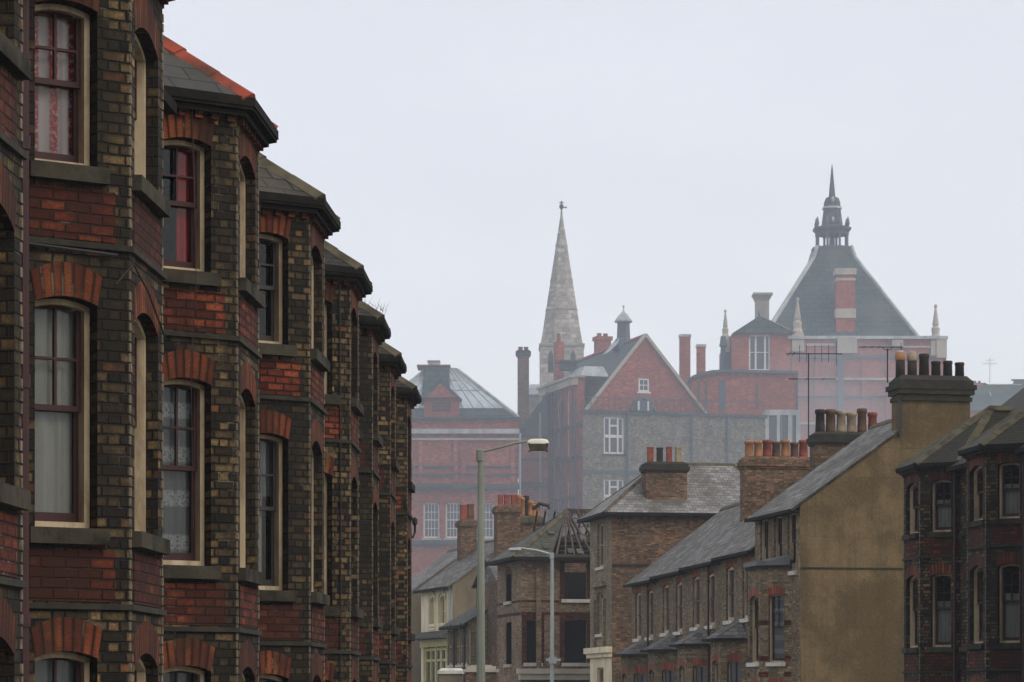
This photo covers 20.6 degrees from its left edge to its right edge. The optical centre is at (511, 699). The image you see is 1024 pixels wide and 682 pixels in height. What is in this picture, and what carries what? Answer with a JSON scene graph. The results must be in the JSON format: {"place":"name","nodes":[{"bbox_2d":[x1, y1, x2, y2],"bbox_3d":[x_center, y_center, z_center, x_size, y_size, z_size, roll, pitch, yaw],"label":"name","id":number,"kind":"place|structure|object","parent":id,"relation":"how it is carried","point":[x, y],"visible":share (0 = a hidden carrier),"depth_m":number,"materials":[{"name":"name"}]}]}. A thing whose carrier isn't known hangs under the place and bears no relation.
{"place":"outdoors","nodes":[
{"label":"outdoors","id":0,"kind":"place"},
{"bbox_2d":[58,35,278,681],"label":"terraced house","id":1,"kind":"structure","parent":0,"point":[221,131],"depth_m":26.74,"materials":[{"name":"brick"}]},
{"bbox_2d":[162,193,176,260],"bbox_3d":[-3.516,-4.660,29.521,0.200,1.252,0.692,0,0,3],"label":"window pane","id":2,"kind":"structure","parent":1,"relation":"in","point":[169,231],"depth_m":29.17,"materials":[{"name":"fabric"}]},
{"bbox_2d":[162,638,214,681],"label":"window","id":3,"kind":"structure","parent":1,"relation":"in","point":[177,653],"depth_m":26.56,"materials":[{"name":"red brick"}]},
{"bbox_2d":[162,350,221,579],"bbox_3d":[-3.135,-2.212,26.613,0.660,2.155,0.418,0,0,-34],"label":"window","id":4,"kind":"structure","parent":1,"relation":"in","point":[185,560],"depth_m":26.74,"materials":[{"name":"beige paint"}]},
{"bbox_2d":[162,110,221,286],"bbox_3d":[-3.135,-4.728,26.612,0.660,1.645,0.416,0,0,-34],"label":"window","id":5,"kind":"structure","parent":1,"relation":"in","point":[181,271],"depth_m":26.73,"materials":[{"name":"beige paint"}]},
{"bbox_2d":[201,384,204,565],"bbox_3d":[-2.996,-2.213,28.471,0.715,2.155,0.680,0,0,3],"label":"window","id":6,"kind":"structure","parent":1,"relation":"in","point":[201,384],"depth_m":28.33,"materials":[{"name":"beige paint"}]},
{"bbox_2d":[239,640,256,681],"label":"window","id":7,"kind":"structure","parent":1,"relation":"in","point":[247,656],"depth_m":27.52,"materials":[{"name":"red brick"}]},
{"bbox_2d":[238,362,264,585],"bbox_3d":[-2.694,-2.213,27.508,0.388,2.155,1.240,0,0,3],"label":"window","id":8,"kind":"structure","parent":1,"relation":"in","point":[247,381],"depth_m":27.95,"materials":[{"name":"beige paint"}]},
{"bbox_2d":[238,130,264,307],"bbox_3d":[-2.690,-4.728,27.507,0.380,1.645,1.240,0,0,3],"label":"window","id":9,"kind":"structure","parent":1,"relation":"in","point":[246,288],"depth_m":27.78,"materials":[{"name":"beige paint"}]},
{"bbox_2d":[162,153,340,681],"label":"terraced house","id":10,"kind":"structure","parent":0,"point":[299,221],"depth_m":31.94,"materials":[{"name":"brick"}]},
{"bbox_2d":[258,241,282,343],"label":"window","id":11,"kind":"structure","parent":10,"relation":"in","point":[263,313],"depth_m":33.64,"materials":[{"name":"beige paint"}]},
{"bbox_2d":[262,448,282,589],"bbox_3d":[-2.798,-2.115,33.541,0.547,1.762,0.388,0,0,24],"label":"window","id":12,"kind":"structure","parent":10,"relation":"in","point":[265,500],"depth_m":33.64,"materials":[{"name":"beige paint"}]},
{"bbox_2d":[258,651,291,681],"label":"window","id":13,"kind":"structure","parent":10,"relation":"in","point":[270,662],"depth_m":31.77,"materials":[{"name":"red brick"}]},
{"bbox_2d":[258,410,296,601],"bbox_3d":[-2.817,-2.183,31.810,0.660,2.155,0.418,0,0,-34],"label":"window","id":14,"kind":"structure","parent":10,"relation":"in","point":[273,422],"depth_m":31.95,"materials":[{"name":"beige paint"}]},
{"bbox_2d":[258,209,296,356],"bbox_3d":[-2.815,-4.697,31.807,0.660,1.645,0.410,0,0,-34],"label":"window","id":15,"kind":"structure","parent":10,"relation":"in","point":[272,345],"depth_m":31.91,"materials":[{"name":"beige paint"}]},
{"bbox_2d":[311,652,322,681],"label":"window","id":16,"kind":"structure","parent":10,"relation":"in","point":[316,665],"depth_m":32.74,"materials":[{"name":"red brick"}]},
{"bbox_2d":[310,418,329,605],"bbox_3d":[-2.379,-2.183,32.707,0.388,2.155,1.240,0,0,3],"label":"window","id":17,"kind":"structure","parent":10,"relation":"in","point":[318,598],"depth_m":32.98,"materials":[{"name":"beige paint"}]},
{"bbox_2d":[310,224,329,371],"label":"window","id":18,"kind":"structure","parent":10,"relation":"in","point":[316,356],"depth_m":32.83,"materials":[{"name":"beige paint"}]},
{"bbox_2d":[261,241,372,681],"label":"terraced house","id":19,"kind":"structure","parent":0,"point":[348,285],"depth_m":37.03,"materials":[{"name":"brick"}]},
{"bbox_2d":[324,660,334,681],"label":"window","id":20,"kind":"structure","parent":19,"relation":"in","point":[329,668],"depth_m":36.91,"materials":[{"name":"red brick"}]},
{"bbox_2d":[324,453,339,615],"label":"window","id":21,"kind":"structure","parent":19,"relation":"in","point":[329,461],"depth_m":36.94,"materials":[{"name":"beige paint"}]},
{"bbox_2d":[324,281,339,404],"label":"window","id":22,"kind":"structure","parent":19,"relation":"in","point":[329,290],"depth_m":36.92,"materials":[{"name":"beige paint"}]},
{"bbox_2d":[351,659,357,681],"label":"window","id":23,"kind":"structure","parent":19,"relation":"in","point":[354,671],"depth_m":37.79,"materials":[{"name":"red brick"}]},
{"bbox_2d":[351,457,363,618],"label":"window","id":24,"kind":"structure","parent":19,"relation":"in","point":[357,613],"depth_m":37.65,"materials":[{"name":"beige paint"}]},
{"bbox_2d":[351,290,363,415],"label":"window","id":25,"kind":"structure","parent":19,"relation":"in","point":[358,408],"depth_m":37.67,"materials":[{"name":"beige paint"}]},
{"bbox_2d":[358,299,390,681],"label":"terraced house","id":26,"kind":"structure","parent":0,"point":[374,333],"depth_m":41.76,"materials":[{"name":"brick"}]},
{"bbox_2d":[373,485,382,628],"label":"window","id":27,"kind":"structure","parent":26,"relation":"in","point":[377,623],"depth_m":42.46,"materials":[{"name":"brown brick"}]},
{"bbox_2d":[373,337,382,447],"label":"window","id":28,"kind":"structure","parent":26,"relation":"in","point":[377,439],"depth_m":42.43,"materials":[{"name":"red paint"}]},
{"bbox_2d":[378,342,406,681],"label":"terraced house","id":29,"kind":"structure","parent":0,"point":[392,366],"depth_m":46.36,"materials":[{"name":"brick"}]},
{"bbox_2d":[391,506,399,634],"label":"window","id":30,"kind":"structure","parent":29,"relation":"in","point":[395,630],"depth_m":46.93,"materials":[{"name":"red brick"}]},
{"bbox_2d":[391,372,399,471],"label":"window","id":31,"kind":"structure","parent":29,"relation":"in","point":[395,465],"depth_m":47.02,"materials":[{"name":"brown brick"}]},
{"bbox_2d":[395,376,421,681],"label":"terraced house","id":32,"kind":"structure","parent":0,"point":[408,398],"depth_m":51.25,"materials":[{"name":"brick"}]},
{"bbox_2d":[407,403,414,492],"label":"window","id":33,"kind":"structure","parent":32,"relation":"in","point":[411,487],"depth_m":51.97,"materials":[{"name":"brown brick"}]},
{"bbox_2d":[162,0,1023,413],"label":"sky","id":34,"kind":"structure","parent":0,"point":[690,148],"materials":[{"name":"white"}]},
{"bbox_2d":[613,502,739,681],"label":"terraced house","id":35,"kind":"structure","parent":0,"point":[634,663],"depth_m":110.94,"materials":[{"name":"brick"}]},
{"bbox_2d":[632,587,640,641],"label":"window","id":36,"kind":"structure","parent":35,"relation":"in","point":[638,589],"depth_m":113.04,"materials":[{"name":"beige paint"}]},
{"bbox_2d":[633,666,646,681],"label":"window","id":37,"kind":"structure","parent":35,"relation":"in","point":[641,677],"depth_m":110.34,"materials":[{"name":"beige paint"}]},
{"bbox_2d":[644,585,653,640],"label":"window","id":38,"kind":"structure","parent":35,"relation":"in","point":[651,637],"depth_m":110.61,"materials":[{"name":"grey glass"}]},
{"bbox_2d":[640,508,739,681],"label":"terraced house","id":39,"kind":"structure","parent":0,"point":[672,615],"depth_m":105.45,"materials":[{"name":"brick"}]},
{"bbox_2d":[659,579,668,636],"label":"window","id":40,"kind":"structure","parent":39,"relation":"in","point":[666,589],"depth_m":107.55,"materials":[{"name":"grey glass"}]},
{"bbox_2d":[661,662,674,681],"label":"window","id":41,"kind":"structure","parent":39,"relation":"in","point":[668,675],"depth_m":104.98,"materials":[{"name":"beige paint"}]},
{"bbox_2d":[673,577,682,634],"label":"window","id":42,"kind":"structure","parent":39,"relation":"in","point":[678,579],"depth_m":105.19,"materials":[{"name":"grey glass"}]},
{"bbox_2d":[669,439,809,681],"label":"terraced house","id":43,"kind":"structure","parent":0,"point":[769,475],"depth_m":102.49,"materials":[{"name":"brick"}]},
{"bbox_2d":[689,571,699,630],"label":"window","id":44,"kind":"structure","parent":43,"relation":"in","point":[696,573],"depth_m":102.25,"materials":[{"name":"grey glass"}]},
{"bbox_2d":[692,658,706,681],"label":"window","id":45,"kind":"structure","parent":43,"relation":"in","point":[699,671],"depth_m":99.61,"materials":[{"name":"beige paint"}]},
{"bbox_2d":[704,567,714,628],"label":"window","id":46,"kind":"structure","parent":43,"relation":"in","point":[711,570],"depth_m":99.81,"materials":[{"name":"grey glass"}]},
{"bbox_2d":[702,408,877,681],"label":"terraced house","id":47,"kind":"structure","parent":0,"point":[728,640],"depth_m":95.07,"materials":[{"name":"brick"}]},
{"bbox_2d":[723,561,733,624],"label":"window","id":48,"kind":"structure","parent":47,"relation":"in","point":[730,564],"depth_m":96.85,"materials":[{"name":"beige paint"}]},
{"bbox_2d":[726,653,741,681],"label":"window","id":49,"kind":"structure","parent":47,"relation":"in","point":[735,658],"depth_m":94.24,"materials":[{"name":"beige paint"}]},
{"bbox_2d":[739,557,750,622],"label":"window","id":50,"kind":"structure","parent":47,"relation":"in","point":[746,559],"depth_m":94.59,"materials":[{"name":"beige paint"}]},
{"bbox_2d":[786,342,841,436],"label":"television aerial","id":51,"kind":"object","parent":47,"relation":"attached to","point":[821,353],"visible":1,"depth_m":94.98,"materials":[{"name":"metal"}]},
{"bbox_2d":[743,351,976,681],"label":"terraced house","id":52,"kind":"structure","parent":0,"point":[825,569],"depth_m":86.53,"materials":[{"name":"paint"}]},
{"bbox_2d":[746,587,758,666],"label":"window","id":53,"kind":"structure","parent":52,"relation":"in","point":[754,591],"depth_m":88.51,"materials":[{"name":"beige paint"}]},
{"bbox_2d":[762,519,767,559],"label":"window","id":54,"kind":"structure","parent":52,"relation":"in","point":[764,522],"depth_m":90.28,"materials":[{"name":"grey glass"}]},
{"bbox_2d":[765,586,785,665],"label":"window","id":55,"kind":"structure","parent":52,"relation":"in","point":[776,601],"depth_m":87.39,"materials":[{"name":"grey glass"}]},
{"bbox_2d":[776,516,781,556],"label":"window","id":56,"kind":"structure","parent":52,"relation":"in","point":[778,519],"depth_m":88.77,"materials":[{"name":"grey glass"}]},
{"bbox_2d":[788,513,796,575],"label":"window","id":57,"kind":"structure","parent":52,"relation":"in","point":[792,516],"depth_m":87.29,"materials":[{"name":"beige paint"}]},
{"bbox_2d":[858,346,902,382],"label":"television aerial","id":58,"kind":"object","parent":52,"relation":"attached to","point":[883,347],"visible":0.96,"depth_m":87.98,"materials":[{"name":"metal"}]},
{"bbox_2d":[958,406,1023,681],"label":"terraced house","id":59,"kind":"structure","parent":0,"point":[994,542],"depth_m":62.97,"materials":[{"name":"brick"}]},
{"bbox_2d":[965,554,984,649],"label":"window","id":60,"kind":"structure","parent":59,"relation":"in","point":[976,559],"depth_m":64.16,"materials":[{"name":"grey glass"}]},
{"bbox_2d":[965,457,984,527],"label":"window","id":61,"kind":"structure","parent":59,"relation":"in","point":[978,474],"depth_m":64.14,"materials":[{"name":"beige paint"}]},
{"bbox_2d":[993,552,1021,648],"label":"window","id":62,"kind":"structure","parent":59,"relation":"in","point":[1009,602],"depth_m":62.96,"materials":[{"name":"grey glass"}]},
{"bbox_2d":[993,451,1021,524],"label":"window","id":63,"kind":"structure","parent":59,"relation":"in","point":[1009,493],"depth_m":62.96,"materials":[{"name":"grey glass"}]},
{"bbox_2d":[996,673,1021,681],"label":"window","id":64,"kind":"structure","parent":59,"relation":"in","point":[1008,677],"depth_m":62.73,"materials":[{"name":"brown brick"}]},
{"label":"ground","id":65,"kind":"structure","parent":0,"visible":0},
{"bbox_2d":[411,548,456,681],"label":"terraced house","id":66,"kind":"structure","parent":65,"relation":"on","point":[434,569],"depth_m":160.65,"materials":[{"name":"stone"}]},
{"bbox_2d":[413,504,493,681],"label":"shop house","id":67,"kind":"structure","parent":65,"relation":"on","point":[448,593],"depth_m":153.52,"materials":[{"name":"yellow paint"}]},
{"bbox_2d":[439,605,487,681],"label":"cottage","id":68,"kind":"structure","parent":65,"relation":"on","point":[461,629],"depth_m":140.19,"materials":[{"name":"brick"}]},
{"bbox_2d":[409,360,520,578],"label":"public hall","id":69,"kind":"structure","parent":65,"relation":"on","point":[459,417],"depth_m":190.00,"materials":[{"name":"red brick"}]},
{"bbox_2d":[421,502,440,539],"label":"window","id":70,"kind":"structure","parent":69,"relation":"in","point":[430,509],"depth_m":190.23,"materials":[{"name":"white paint"}]},
{"bbox_2d":[444,502,461,539],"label":"window","id":71,"kind":"structure","parent":69,"relation":"in","point":[452,508],"depth_m":190.28,"materials":[{"name":"white paint"}]},
{"bbox_2d":[484,502,493,539],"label":"window","id":72,"kind":"structure","parent":69,"relation":"in","point":[488,506],"depth_m":190.28,"materials":[{"name":"white paint"}]},
{"bbox_2d":[471,495,549,668],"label":"terraced house","id":73,"kind":"structure","parent":65,"relation":"on","point":[514,522],"depth_m":138.60,"materials":[{"name":"brown brick"}]},
{"bbox_2d":[516,347,547,522],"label":"annex","id":74,"kind":"object","parent":65,"relation":"on","point":[534,470],"visible":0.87,"depth_m":200.00,"materials":[{"name":"red brick"}]},
{"bbox_2d":[485,509,590,681],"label":"derelict house","id":75,"kind":"structure","parent":65,"relation":"on","point":[523,615],"depth_m":128.65,"materials":[{"name":"brick"}]},
{"bbox_2d":[529,201,584,415],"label":"church","id":76,"kind":"structure","parent":65,"relation":"on","point":[561,316],"depth_m":258.77,"materials":[{"name":"stone"}]},
{"bbox_2d":[536,305,767,537],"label":"gabled building","id":77,"kind":"structure","parent":65,"relation":"on","point":[620,404],"depth_m":196.87,"materials":[{"name":"brick"}]},
{"bbox_2d":[602,417,625,455],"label":"window","id":78,"kind":"structure","parent":77,"relation":"in","point":[613,426],"depth_m":195.75,"materials":[{"name":"white paint"}]},
{"bbox_2d":[604,479,623,499],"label":"window","id":79,"kind":"structure","parent":77,"relation":"in","point":[611,486],"depth_m":195.75,"materials":[{"name":"white paint"}]},
{"bbox_2d":[630,396,655,411],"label":"low window","id":80,"kind":"structure","parent":77,"relation":"in","point":[643,403],"depth_m":195.98,"materials":[{"name":"grey glass"}]},
{"bbox_2d":[637,378,650,393],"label":"window","id":81,"kind":"structure","parent":77,"relation":"in","point":[643,384],"depth_m":196.51,"materials":[{"name":"white paint"}]},
{"bbox_2d":[577,446,739,681],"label":"corner house","id":82,"kind":"structure","parent":65,"relation":"on","point":[652,512],"depth_m":120.65,"materials":[{"name":"brown brick"}]},
{"bbox_2d":[595,524,603,570],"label":"window","id":83,"kind":"structure","parent":82,"relation":"in","point":[601,567],"depth_m":122.76,"materials":[{"name":"beige paint"}]},
{"bbox_2d":[678,334,797,414],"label":"wing building","id":84,"kind":"structure","parent":65,"relation":"on","point":[775,389],"depth_m":215.00,"materials":[{"name":"red brick"}]},
{"bbox_2d":[762,410,799,456],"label":"glazed lobby","id":85,"kind":"object","parent":65,"relation":"on","point":[780,425],"visible":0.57,"depth_m":208.00,"materials":[{"name":"white brick"}]},
{"bbox_2d":[719,166,947,456],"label":"town hall","id":86,"kind":"structure","parent":65,"relation":"on","point":[840,296],"depth_m":250.05,"materials":[{"name":"red brick"}]},
{"bbox_2d":[749,335,769,369],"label":"window","id":87,"kind":"structure","parent":86,"relation":"in","point":[759,345],"depth_m":250.12,"materials":[{"name":"grey glass"}]},
{"bbox_2d":[970,381,991,417],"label":"distant house","id":88,"kind":"structure","parent":65,"relation":"on","point":[981,399],"depth_m":321.41,"materials":[{"name":"grey brick"}]},
{"bbox_2d":[988,384,1023,405],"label":"distant house","id":89,"kind":"structure","parent":65,"relation":"on","point":[1000,394],"depth_m":332.77,"materials":[{"name":"grey brick"}]},
{"label":"road","id":90,"kind":"structure","parent":0,"visible":0},
{"bbox_2d":[437,668,463,681],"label":"porch","id":91,"kind":"object","parent":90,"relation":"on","point":[450,674],"visible":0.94,"depth_m":118.07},
{"bbox_2d":[463,665,498,681],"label":"porch","id":92,"kind":"object","parent":90,"relation":"on","point":[470,671],"visible":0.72,"depth_m":116.09,"materials":[{"name":"brick"}]},
{"label":"pavement","id":93,"kind":"structure","parent":0,"visible":0},
{"bbox_2d":[0,0,30,681],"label":"terraced house","id":94,"kind":"structure","parent":93,"relation":"on","point":[15,71],"depth_m":18.00,"materials":[{"name":"brick"}]},
{"bbox_2d":[0,595,16,655],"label":"window","id":95,"kind":"structure","parent":94,"relation":"in","point":[8,622],"depth_m":17.83,"materials":[{"name":"red brick"}]},
{"bbox_2d":[0,162,30,510],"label":"window","id":96,"kind":"structure","parent":94,"relation":"in","point":[13,497],"depth_m":17.77,"materials":[{"name":"beige paint"}]},
{"bbox_2d":[0,31,30,79],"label":"window","id":97,"kind":"structure","parent":94,"relation":"in","point":[12,58],"depth_m":17.72,"materials":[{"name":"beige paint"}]},
{"bbox_2d":[22,0,174,681],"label":"terraced house","id":98,"kind":"structure","parent":93,"relation":"on","point":[96,211],"depth_m":21.74,"materials":[{"name":"brick"}]},
{"bbox_2d":[30,617,101,681],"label":"window","id":99,"kind":"structure","parent":98,"relation":"in","point":[51,636],"depth_m":21.60,"materials":[{"name":"red brick"}]},
{"bbox_2d":[29,262,109,545],"bbox_3d":[-3.475,-2.263,21.613,0.660,2.155,0.418,0,0,-34],"label":"window","id":100,"kind":"structure","parent":98,"relation":"in","point":[62,326],"depth_m":21.74,"materials":[{"name":"beige paint"}]},
{"bbox_2d":[29,0,109,185],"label":"window","id":101,"kind":"structure","parent":98,"relation":"in","point":[62,32],"depth_m":21.76,"materials":[{"name":"beige paint"}]},
{"bbox_2d":[90,327,90,527],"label":"window","id":102,"kind":"structure","parent":98,"relation":"in","point":[90,327],"depth_m":23.38,"materials":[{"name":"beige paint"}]},
{"bbox_2d":[133,621,159,681],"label":"window","id":103,"kind":"structure","parent":98,"relation":"in","point":[145,640],"depth_m":22.61,"materials":[{"name":"red brick"}]},
{"bbox_2d":[132,280,169,554],"bbox_3d":[-3.034,-2.263,22.508,0.388,2.155,1.240,0,0,3],"label":"window","id":104,"kind":"structure","parent":98,"relation":"in","point":[142,540],"depth_m":22.96,"materials":[{"name":"beige paint"}]},
{"bbox_2d":[132,0,169,217],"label":"window","id":105,"kind":"structure","parent":98,"relation":"in","point":[144,17],"depth_m":22.88,"materials":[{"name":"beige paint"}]},
{"bbox_2d":[476,439,548,681],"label":"street lamp","id":106,"kind":"object","parent":93,"relation":"on","point":[537,444],"visible":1,"depth_m":59.93,"materials":[{"name":"metal"}]},
{"bbox_2d":[509,547,560,681],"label":"street lamp","id":107,"kind":"object","parent":93,"relation":"on","point":[552,659],"visible":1,"depth_m":104.94,"materials":[{"name":"metal"}]},
{"label":"pavement","id":108,"kind":"structure","parent":0,"visible":0},
{"bbox_2d":[895,388,1023,681],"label":"terraced house","id":109,"kind":"structure","parent":108,"relation":"on","point":[934,476],"depth_m":67.94,"materials":[{"name":"brick"}]},
{"bbox_2d":[902,565,918,652],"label":"window","id":110,"kind":"structure","parent":109,"relation":"in","point":[912,569],"depth_m":69.13,"materials":[{"name":"grey glass"}]},
{"bbox_2d":[902,474,918,540],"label":"window","id":111,"kind":"structure","parent":109,"relation":"in","point":[914,534],"depth_m":69.13,"materials":[{"name":"beige paint"}]},
{"bbox_2d":[927,563,952,651],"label":"window","id":112,"kind":"structure","parent":109,"relation":"in","point":[941,609],"depth_m":67.96,"materials":[{"name":"grey glass"}]},
{"bbox_2d":[927,469,952,536],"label":"window","id":113,"kind":"structure","parent":109,"relation":"in","point":[941,508],"depth_m":67.96,"materials":[{"name":"grey glass"}]},
{"bbox_2d":[929,675,952,681],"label":"window","id":114,"kind":"structure","parent":109,"relation":"in","point":[940,678],"depth_m":67.75,"materials":[{"name":"brown brick"}]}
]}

